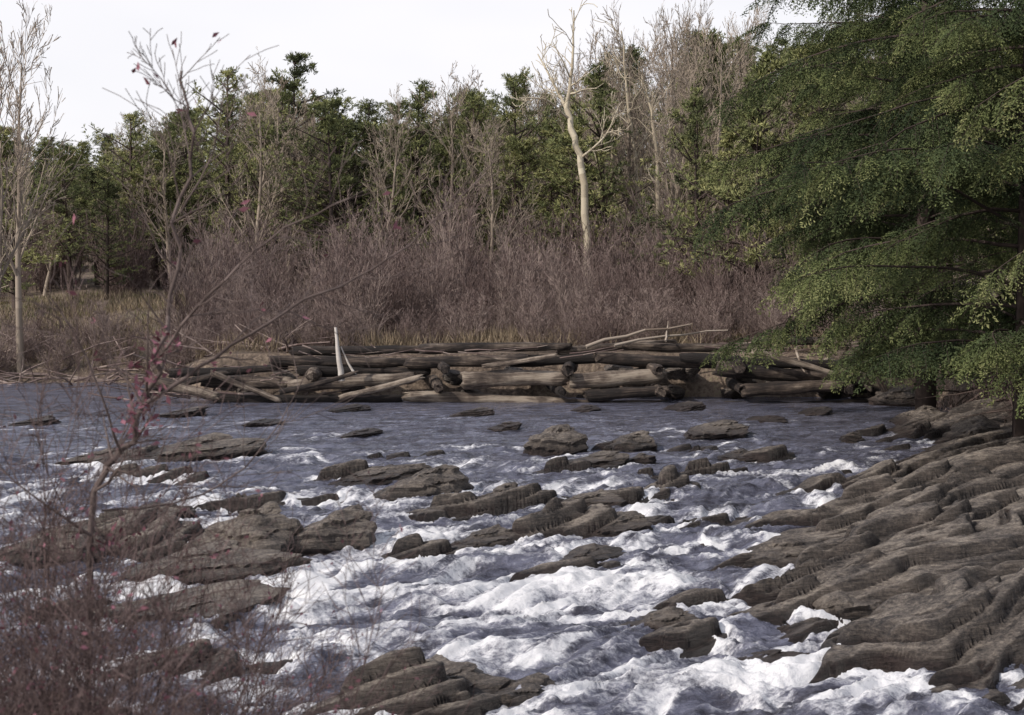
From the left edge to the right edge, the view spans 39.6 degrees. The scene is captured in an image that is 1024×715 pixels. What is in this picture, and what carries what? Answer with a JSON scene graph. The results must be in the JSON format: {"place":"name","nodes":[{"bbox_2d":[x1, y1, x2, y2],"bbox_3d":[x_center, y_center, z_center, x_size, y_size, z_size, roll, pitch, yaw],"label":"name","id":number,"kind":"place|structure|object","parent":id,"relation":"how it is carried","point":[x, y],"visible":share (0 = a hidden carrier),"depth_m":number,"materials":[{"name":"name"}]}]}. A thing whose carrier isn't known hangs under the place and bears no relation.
{"place":"outdoors","nodes":[
{"label":"outdoors","id":0,"kind":"place"},
{"bbox_2d":[0,289,184,353],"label":"green grass","id":1,"kind":"structure","parent":0,"point":[26,307],"depth_m":58.67,"materials":[{"name":"plant"}]},
{"bbox_2d":[0,287,244,372],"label":"dry grass","id":2,"kind":"structure","parent":0,"point":[124,302],"depth_m":56.40,"materials":[{"name":"plant"}]},
{"bbox_2d":[0,0,1014,170],"label":"sky","id":3,"kind":"structure","parent":0,"point":[365,48],"materials":[{"name":"white"}]},
{"bbox_2d":[0,173,1015,406],"bbox_3d":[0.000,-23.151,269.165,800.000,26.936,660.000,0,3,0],"label":"ground","id":4,"kind":"structure","parent":0,"point":[707,383],"depth_m":42.28,"materials":[{"name":"soil"}]},
{"bbox_2d":[0,1,67,372],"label":"bare tree","id":5,"kind":"object","parent":4,"relation":"on","point":[18,304],"visible":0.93,"depth_m":47.50,"materials":[{"name":"grey plant"}]},
{"bbox_2d":[0,125,70,310],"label":"pine tree","id":6,"kind":"object","parent":4,"relation":"on","point":[25,259],"visible":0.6,"depth_m":57.38,"materials":[{"name":"green plant"}]},
{"bbox_2d":[0,31,90,293],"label":"bare tree","id":7,"kind":"object","parent":4,"relation":"on","point":[27,222],"visible":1,"depth_m":41.94,"materials":[{"name":"grey plant"}]},
{"bbox_2d":[14,144,129,290],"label":"pine tree","id":8,"kind":"object","parent":4,"relation":"on","point":[64,183],"visible":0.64,"depth_m":65.15,"materials":[{"name":"green plant"}]},
{"bbox_2d":[0,479,165,712],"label":"streamside shrub","id":9,"kind":"object","parent":4,"relation":"on","point":[66,595],"visible":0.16,"depth_m":6.72,"materials":[{"name":"brown plant"}]},
{"bbox_2d":[0,375,167,714],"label":"streamside shrub","id":10,"kind":"object","parent":4,"relation":"on","point":[58,522],"visible":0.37,"depth_m":6.26,"materials":[{"name":"brown plant"}]},
{"bbox_2d":[48,178,164,299],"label":"pine tree","id":11,"kind":"object","parent":4,"relation":"on","point":[109,185],"visible":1,"depth_m":61.50,"materials":[{"name":"green plant"}]},
{"bbox_2d":[77,109,176,285],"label":"pine tree","id":12,"kind":"object","parent":4,"relation":"on","point":[132,133],"visible":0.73,"depth_m":67.49,"materials":[{"name":"green plant"}]},
{"bbox_2d":[0,449,264,714],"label":"streamside shrub","id":13,"kind":"object","parent":4,"relation":"on","point":[134,639],"visible":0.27,"depth_m":5.68,"materials":[{"name":"brown plant"}]},
{"bbox_2d":[0,558,275,714],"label":"streamside shrub","id":14,"kind":"object","parent":4,"relation":"on","point":[55,638],"visible":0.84,"depth_m":4.52,"materials":[{"name":"brown plant"}]},
{"bbox_2d":[0,259,275,714],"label":"streamside shrub","id":15,"kind":"object","parent":4,"relation":"on","point":[120,489],"visible":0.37,"depth_m":6.57,"materials":[{"name":"brown plant"}]},
{"bbox_2d":[0,237,283,714],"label":"streamside shrub","id":16,"kind":"object","parent":4,"relation":"on","point":[37,465],"visible":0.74,"depth_m":5.27,"materials":[{"name":"brown plant"}]},
{"bbox_2d":[0,410,334,714],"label":"streamside shrub","id":17,"kind":"object","parent":4,"relation":"on","point":[111,583],"visible":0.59,"depth_m":5.30,"materials":[{"name":"brown plant"}]},
{"bbox_2d":[0,319,358,401],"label":"brush pile","id":18,"kind":"object","parent":4,"relation":"on","point":[173,394],"visible":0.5,"depth_m":44.42,"materials":[{"name":"wood"}]},
{"bbox_2d":[119,107,239,281],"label":"pine tree","id":19,"kind":"object","parent":4,"relation":"on","point":[183,168],"visible":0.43,"depth_m":69.17,"materials":[{"name":"green plant"}]},
{"bbox_2d":[0,446,371,714],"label":"streamside shrub","id":20,"kind":"object","parent":4,"relation":"on","point":[190,562],"visible":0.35,"depth_m":6.96,"materials":[{"name":"brown plant"}]},
{"bbox_2d":[0,577,372,714],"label":"streamside shrub","id":21,"kind":"object","parent":4,"relation":"on","point":[76,668],"visible":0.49,"depth_m":5.08,"materials":[{"name":"brown plant"}]},
{"bbox_2d":[7,509,381,714],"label":"streamside shrub","id":22,"kind":"object","parent":4,"relation":"on","point":[259,643],"visible":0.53,"depth_m":6.64,"materials":[{"name":"brown plant"}]},
{"bbox_2d":[0,593,390,714],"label":"streamside shrub","id":23,"kind":"object","parent":4,"relation":"on","point":[362,634],"visible":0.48,"depth_m":5.55,"materials":[{"name":"brown plant"}]},
{"bbox_2d":[0,390,394,714],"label":"streamside shrub","id":24,"kind":"object","parent":4,"relation":"on","point":[143,529],"visible":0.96,"depth_m":4.51,"materials":[{"name":"brown plant"}]},
{"bbox_2d":[13,588,383,714],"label":"streamside shrub","id":25,"kind":"object","parent":4,"relation":"on","point":[189,687],"visible":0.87,"depth_m":4.55,"materials":[{"name":"brown plant"}]},
{"bbox_2d":[162,66,268,267],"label":"pine tree","id":26,"kind":"object","parent":4,"relation":"on","point":[208,122],"visible":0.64,"depth_m":67.52,"materials":[{"name":"green plant"}]},
{"bbox_2d":[0,420,474,714],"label":"streamside shrub","id":27,"kind":"object","parent":4,"relation":"on","point":[83,646],"visible":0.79,"depth_m":4.88,"materials":[{"name":"brown plant"}]},
{"bbox_2d":[87,650,412,714],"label":"streamside shrub","id":28,"kind":"object","parent":4,"relation":"on","point":[404,670],"visible":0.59,"depth_m":5.67,"materials":[{"name":"brown plant"}]},
{"bbox_2d":[0,28,502,707],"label":"bare sapling","id":29,"kind":"object","parent":4,"relation":"on","point":[150,382],"visible":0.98,"depth_m":6.03,"materials":[{"name":"brown plant"}]},
{"bbox_2d":[192,119,325,258],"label":"pine tree","id":30,"kind":"object","parent":4,"relation":"on","point":[249,173],"visible":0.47,"depth_m":65.14,"materials":[{"name":"green plant"}]},
{"bbox_2d":[220,51,371,288],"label":"pine tree","id":31,"kind":"object","parent":4,"relation":"on","point":[299,69],"visible":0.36,"depth_m":69.22,"materials":[{"name":"green plant"}]},
{"bbox_2d":[288,96,405,270],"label":"pine tree","id":32,"kind":"object","parent":4,"relation":"on","point":[338,100],"visible":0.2,"depth_m":67.79,"materials":[{"name":"green plant"}]},
{"bbox_2d":[355,84,439,305],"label":"bare tree","id":33,"kind":"object","parent":4,"relation":"on","point":[397,158],"visible":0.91,"depth_m":62.02,"materials":[{"name":"grey plant"}]},
{"bbox_2d":[0,165,824,346],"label":"alder thicket","id":34,"kind":"object","parent":4,"relation":"on","point":[528,271],"visible":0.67,"depth_m":52.56,"materials":[{"name":"plant"}]},
{"bbox_2d":[334,79,494,269],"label":"pine tree","id":35,"kind":"object","parent":4,"relation":"on","point":[417,107],"visible":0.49,"depth_m":65.23,"materials":[{"name":"green plant"}]},
{"bbox_2d":[405,134,516,261],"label":"pine tree","id":36,"kind":"object","parent":4,"relation":"on","point":[443,152],"visible":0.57,"depth_m":63.85,"materials":[{"name":"green plant"}]},
{"bbox_2d":[416,87,521,265],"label":"pine tree","id":37,"kind":"object","parent":4,"relation":"on","point":[475,104],"visible":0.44,"depth_m":66.99,"materials":[{"name":"green plant"}]},
{"bbox_2d":[451,524,516,546],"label":"river rock","id":38,"kind":"object","parent":4,"relation":"on","point":[494,535],"visible":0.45,"depth_m":20.28,"materials":[{"name":"stone"}]},
{"bbox_2d":[461,113,547,308],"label":"bare tree","id":39,"kind":"object","parent":4,"relation":"on","point":[492,209],"visible":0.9,"depth_m":59.92,"materials":[{"name":"grey plant"}]},
{"bbox_2d":[0,0,1013,302],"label":"distant forest","id":40,"kind":"object","parent":4,"relation":"on","point":[556,164],"visible":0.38,"depth_m":66.99,"materials":[{"name":"green plant"}]},
{"bbox_2d":[0,276,1013,425],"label":"bank brush","id":41,"kind":"object","parent":4,"relation":"on","point":[603,324],"visible":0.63,"depth_m":44.88,"materials":[{"name":"plant"}]},
{"bbox_2d":[0,393,1023,714],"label":"rock ledge","id":42,"kind":"object","parent":4,"relation":"on","point":[926,543],"visible":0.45,"depth_m":17.86,"materials":[{"name":"stone"}]},
{"bbox_2d":[140,336,913,402],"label":"log crib dam","id":43,"kind":"structure","parent":4,"relation":"on","point":[379,374],"depth_m":39.81,"materials":[{"name":"wood"}]},
{"bbox_2d":[223,321,911,382],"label":"driftwood pile","id":44,"kind":"object","parent":43,"relation":"on","point":[340,364],"visible":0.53,"depth_m":40.19,"materials":[{"name":"grey wood"}]},
{"bbox_2d":[477,66,596,244],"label":"pine tree","id":45,"kind":"object","parent":4,"relation":"on","point":[515,81],"visible":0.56,"depth_m":71.70,"materials":[{"name":"green plant"}]},
{"bbox_2d":[509,0,630,293],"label":"sycamore tree","id":46,"kind":"object","parent":4,"relation":"on","point":[581,168],"visible":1,"depth_m":57.56,"materials":[{"name":"beige plant"}]},
{"bbox_2d":[559,543,626,561],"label":"river rock","id":47,"kind":"object","parent":4,"relation":"on","point":[598,553],"visible":0.25,"depth_m":19.51,"materials":[{"name":"stone"}]},
{"bbox_2d":[550,11,638,272],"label":"bare tree","id":48,"kind":"object","parent":4,"relation":"on","point":[590,63],"visible":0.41,"depth_m":64.75,"materials":[{"name":"grey plant"}]},
{"bbox_2d":[554,27,639,258],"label":"bare tree","id":49,"kind":"object","parent":4,"relation":"on","point":[620,69],"visible":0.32,"depth_m":69.55,"materials":[{"name":"grey plant"}]},
{"bbox_2d":[582,34,622,262],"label":"sycamore tree","id":50,"kind":"object","parent":4,"relation":"on","point":[612,156],"visible":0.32,"depth_m":65.52,"materials":[{"name":"beige plant"}]},
{"bbox_2d":[576,13,664,287],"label":"sycamore tree","id":51,"kind":"object","parent":4,"relation":"on","point":[633,142],"visible":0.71,"depth_m":63.50,"materials":[{"name":"beige plant"}]},
{"bbox_2d":[584,0,678,279],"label":"bare tree","id":52,"kind":"object","parent":4,"relation":"on","point":[627,136],"visible":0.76,"depth_m":63.94,"materials":[{"name":"grey plant"}]},
{"bbox_2d":[609,46,683,292],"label":"sycamore tree","id":53,"kind":"object","parent":4,"relation":"on","point":[656,145],"visible":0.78,"depth_m":61.55,"materials":[{"name":"beige plant"}]},
{"bbox_2d":[608,7,698,255],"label":"bare tree","id":54,"kind":"object","parent":4,"relation":"on","point":[671,75],"visible":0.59,"depth_m":65.30,"materials":[{"name":"grey plant"}]},
{"bbox_2d":[633,4,718,256],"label":"bare tree","id":55,"kind":"object","parent":4,"relation":"on","point":[687,69],"visible":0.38,"depth_m":69.49,"materials":[{"name":"grey plant"}]},
{"bbox_2d":[638,17,733,296],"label":"bare tree","id":56,"kind":"object","parent":4,"relation":"on","point":[677,192],"visible":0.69,"depth_m":59.63,"materials":[{"name":"grey plant"}]},
{"bbox_2d":[617,86,756,313],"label":"pine tree","id":57,"kind":"object","parent":4,"relation":"on","point":[693,104],"visible":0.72,"depth_m":55.41,"materials":[{"name":"green plant"}]},
{"bbox_2d":[671,6,768,275],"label":"bare tree","id":58,"kind":"object","parent":4,"relation":"on","point":[743,66],"visible":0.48,"depth_m":59.40,"materials":[{"name":"grey plant"}]},
{"bbox_2d":[654,118,812,310],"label":"pine tree","id":59,"kind":"object","parent":4,"relation":"on","point":[729,143],"visible":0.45,"depth_m":53.19,"materials":[{"name":"green plant"}]},
{"bbox_2d":[640,43,836,308],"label":"pine tree","id":60,"kind":"object","parent":4,"relation":"on","point":[753,142],"visible":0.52,"depth_m":49.28,"materials":[{"name":"green plant"}]},
{"bbox_2d":[692,0,1021,409],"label":"hemlock tree","id":61,"kind":"object","parent":4,"relation":"on","point":[865,232],"visible":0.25,"depth_m":34.95,"materials":[{"name":"green plant"}]},
{"bbox_2d":[730,0,1022,336],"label":"hemlock tree","id":62,"kind":"object","parent":4,"relation":"on","point":[830,35],"visible":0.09,"depth_m":43.99,"materials":[{"name":"green plant"}]},
{"bbox_2d":[730,0,1023,436],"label":"hemlock tree","id":63,"kind":"object","parent":4,"relation":"on","point":[992,345],"visible":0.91,"depth_m":26.09,"materials":[{"name":"green plant"}]},
{"bbox_2d":[868,384,914,406],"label":"river rock","id":64,"kind":"object","parent":4,"relation":"on","point":[897,395],"visible":0.29,"depth_m":38.57,"materials":[{"name":"stone"}]},
{"bbox_2d":[874,370,1012,425],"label":"exposed roots","id":65,"kind":"object","parent":4,"relation":"on","point":[978,395],"visible":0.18,"depth_m":34.83,"materials":[{"name":"brown plant"}]},
{"bbox_2d":[933,0,1022,265],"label":"hemlock tree","id":66,"kind":"object","parent":4,"relation":"on","point":[1011,239],"visible":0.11,"depth_m":30.06,"materials":[{"name":"green plant"}]},
{"bbox_2d":[947,77,1023,328],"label":"hemlock tree","id":67,"kind":"object","parent":4,"relation":"on","point":[1014,144],"visible":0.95,"depth_m":22.79,"materials":[{"name":"green plant"}]},
{"bbox_2d":[0,382,1023,714],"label":"river water","id":68,"kind":"structure","parent":0,"point":[572,638],"depth_m":19.59,"materials":[{"name":"liquid"}]},
{"bbox_2d":[9,415,61,425],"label":"river rock","id":69,"kind":"object","parent":68,"relation":"in","point":[45,419],"visible":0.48,"depth_m":33.43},
{"bbox_2d":[0,520,107,569],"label":"river rock","id":70,"kind":"object","parent":68,"relation":"in","point":[60,543],"visible":0.13,"depth_m":19.11,"materials":[{"name":"stone"}]},
{"bbox_2d":[55,448,144,464],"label":"river rock","id":71,"kind":"object","parent":68,"relation":"in","point":[73,460],"visible":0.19,"depth_m":27.21,"materials":[{"name":"stone"}]},
{"bbox_2d":[139,502,197,518],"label":"river rock","id":72,"kind":"object","parent":68,"relation":"in","point":[193,511],"visible":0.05,"depth_m":22.25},
{"bbox_2d":[158,406,209,417],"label":"river rock","id":73,"kind":"object","parent":68,"relation":"in","point":[192,411],"visible":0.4,"depth_m":35.43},
{"bbox_2d":[110,579,287,631],"bbox_3d":[-3.821,3.207,16.848,2.340,0.996,1.696,0,3,0],"label":"river rock","id":74,"kind":"object","parent":68,"relation":"in","point":[258,595],"visible":0.15,"depth_m":16.67,"materials":[{"name":"stone"}]},
{"bbox_2d":[141,432,268,461],"bbox_3d":[-6.535,2.120,28.376,3.188,1.120,2.306,0,3,0],"label":"river rock","id":75,"kind":"object","parent":68,"relation":"in","point":[223,447],"visible":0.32,"depth_m":28.28,"materials":[{"name":"stone"}]},
{"bbox_2d":[123,540,312,584],"bbox_3d":[-4.094,3.105,18.657,2.870,1.292,1.772,-2,3,-31],"label":"river rock","id":76,"kind":"object","parent":68,"relation":"in","point":[262,555],"visible":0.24,"depth_m":18.36,"materials":[{"name":"stone"}]},
{"bbox_2d":[183,501,303,551],"bbox_3d":[-3.750,3.256,19.836,1.670,2.454,1.199,1,3,15],"label":"river rock","id":77,"kind":"object","parent":68,"relation":"in","point":[279,528],"visible":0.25,"depth_m":19.56,"materials":[{"name":"stone"}]},
{"bbox_2d":[240,418,282,426],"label":"river rock","id":78,"kind":"object","parent":68,"relation":"in","point":[264,422],"visible":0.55,"depth_m":33.33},
{"bbox_2d":[289,503,377,556],"bbox_3d":[-2.776,3.013,20.171,1.760,1.752,1.066,-1,3,-20],"label":"river rock","id":79,"kind":"object","parent":68,"relation":"in","point":[331,535],"visible":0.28,"depth_m":19.86,"materials":[{"name":"stone"}]},
{"bbox_2d":[328,403,371,412],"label":"river rock","id":80,"kind":"object","parent":68,"relation":"in","point":[353,407],"visible":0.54,"depth_m":37.01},
{"bbox_2d":[336,428,382,437],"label":"river rock","id":81,"kind":"object","parent":68,"relation":"in","point":[366,432],"visible":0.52,"depth_m":31.66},
{"bbox_2d":[327,463,431,486],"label":"river rock","id":82,"kind":"object","parent":68,"relation":"in","point":[377,476],"visible":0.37,"depth_m":25.55,"materials":[{"name":"stone"}]},
{"bbox_2d":[373,464,473,500],"bbox_3d":[-1.392,2.744,24.208,1.917,1.781,1.462,0,3,0],"label":"river rock","id":83,"kind":"object","parent":68,"relation":"in","point":[437,480],"visible":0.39,"depth_m":23.84,"materials":[{"name":"stone"}]},
{"bbox_2d":[426,654,516,694],"bbox_3d":[-0.714,3.493,13.822,1.889,1.000,1.054,-3,4,-43],"label":"river rock","id":84,"kind":"object","parent":68,"relation":"in","point":[479,679],"visible":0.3,"depth_m":13.76,"materials":[{"name":"stone"}]},
{"bbox_2d":[449,407,494,416],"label":"river rock","id":85,"kind":"object","parent":68,"relation":"in","point":[480,411],"visible":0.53,"depth_m":35.66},
{"bbox_2d":[477,482,517,497],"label":"river rock","id":86,"kind":"object","parent":68,"relation":"in","point":[504,487],"visible":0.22,"depth_m":23.76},
{"bbox_2d":[487,421,521,431],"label":"river rock","id":87,"kind":"object","parent":68,"relation":"in","point":[506,426],"visible":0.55,"depth_m":32.66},
{"bbox_2d":[493,672,555,707],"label":"river rock","id":88,"kind":"object","parent":68,"relation":"in","point":[531,686],"visible":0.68,"depth_m":13.53,"materials":[{"name":"stone"}]},
{"bbox_2d":[523,424,588,456],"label":"river rock","id":89,"kind":"object","parent":68,"relation":"in","point":[558,439],"visible":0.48,"depth_m":28.92,"materials":[{"name":"stone"}]},
{"bbox_2d":[569,404,601,412],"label":"river rock","id":90,"kind":"object","parent":68,"relation":"in","point":[586,408],"visible":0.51,"depth_m":36.90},
{"bbox_2d":[561,489,625,506],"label":"river rock","id":91,"kind":"object","parent":68,"relation":"in","point":[612,499],"visible":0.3,"depth_m":23.16,"materials":[{"name":"stone"}]},
{"bbox_2d":[569,450,629,467],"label":"river rock","id":92,"kind":"object","parent":68,"relation":"in","point":[599,458],"visible":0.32,"depth_m":27.41,"materials":[{"name":"stone"}]},
{"bbox_2d":[592,511,652,536],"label":"river rock","id":93,"kind":"object","parent":68,"relation":"in","point":[637,521],"visible":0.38,"depth_m":21.16,"materials":[{"name":"stone"}]},
{"bbox_2d":[603,430,657,452],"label":"river rock","id":94,"kind":"object","parent":68,"relation":"in","point":[640,441],"visible":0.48,"depth_m":29.39,"materials":[{"name":"stone"}]},
{"bbox_2d":[625,453,656,464],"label":"river rock","id":95,"kind":"object","parent":68,"relation":"in","point":[643,458],"visible":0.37,"depth_m":27.74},
{"bbox_2d":[618,606,698,630],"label":"river rock","id":96,"kind":"object","parent":68,"relation":"in","point":[655,620],"visible":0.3,"depth_m":16.01,"materials":[{"name":"stone"}]},
{"bbox_2d":[662,401,705,411],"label":"river rock","id":97,"kind":"object","parent":68,"relation":"in","point":[688,406],"visible":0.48,"depth_m":37.51,"materials":[{"name":"stone"}]},
{"bbox_2d":[683,419,749,439],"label":"river rock","id":98,"kind":"object","parent":68,"relation":"in","point":[727,429],"visible":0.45,"depth_m":31.32,"materials":[{"name":"stone"}]},
{"bbox_2d":[717,448,758,462],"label":"river rock","id":99,"kind":"object","parent":68,"relation":"in","point":[726,456],"visible":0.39,"depth_m":28.29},
{"bbox_2d":[746,415,787,422],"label":"river rock","id":100,"kind":"object","parent":68,"relation":"in","point":[769,418],"visible":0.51,"depth_m":34.22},
{"bbox_2d":[737,649,809,662],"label":"river rock","id":101,"kind":"object","parent":68,"relation":"in","point":[774,655],"visible":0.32,"depth_m":14.90,"materials":[{"name":"stone"}]},
{"bbox_2d":[742,538,821,567],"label":"river rock","id":102,"kind":"object","parent":68,"relation":"in","point":[782,553],"visible":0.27,"depth_m":19.07,"materials":[{"name":"stone"}]},
{"bbox_2d":[798,406,831,415],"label":"river rock","id":103,"kind":"object","parent":68,"relation":"in","point":[821,411],"visible":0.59,"depth_m":36.02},
{"bbox_2d":[812,564,882,620],"bbox_3d":[3.881,3.331,16.978,2.044,1.553,1.443,1,3,25],"label":"river rock","id":104,"kind":"object","parent":68,"relation":"in","point":[845,605],"visible":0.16,"depth_m":16.30,"materials":[{"name":"stone"}]},
{"bbox_2d":[839,431,864,443],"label":"river rock","id":105,"kind":"object","parent":68,"relation":"in","point":[853,437],"visible":0.42,"depth_m":30.71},
{"bbox_2d":[889,405,940,425],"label":"river rock","id":106,"kind":"object","parent":68,"relation":"in","point":[901,418],"visible":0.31,"depth_m":33.64,"materials":[{"name":"stone"}]},
{"bbox_2d":[942,415,1001,438],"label":"river rock","id":107,"kind":"object","parent":68,"relation":"in","point":[979,424],"visible":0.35,"depth_m":30.79,"materials":[{"name":"stone"}]},
{"bbox_2d":[186,316,862,359],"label":"dry grass","id":108,"kind":"structure","parent":0,"point":[495,338],"depth_m":43.46,"materials":[{"name":"plant"}]}
]}

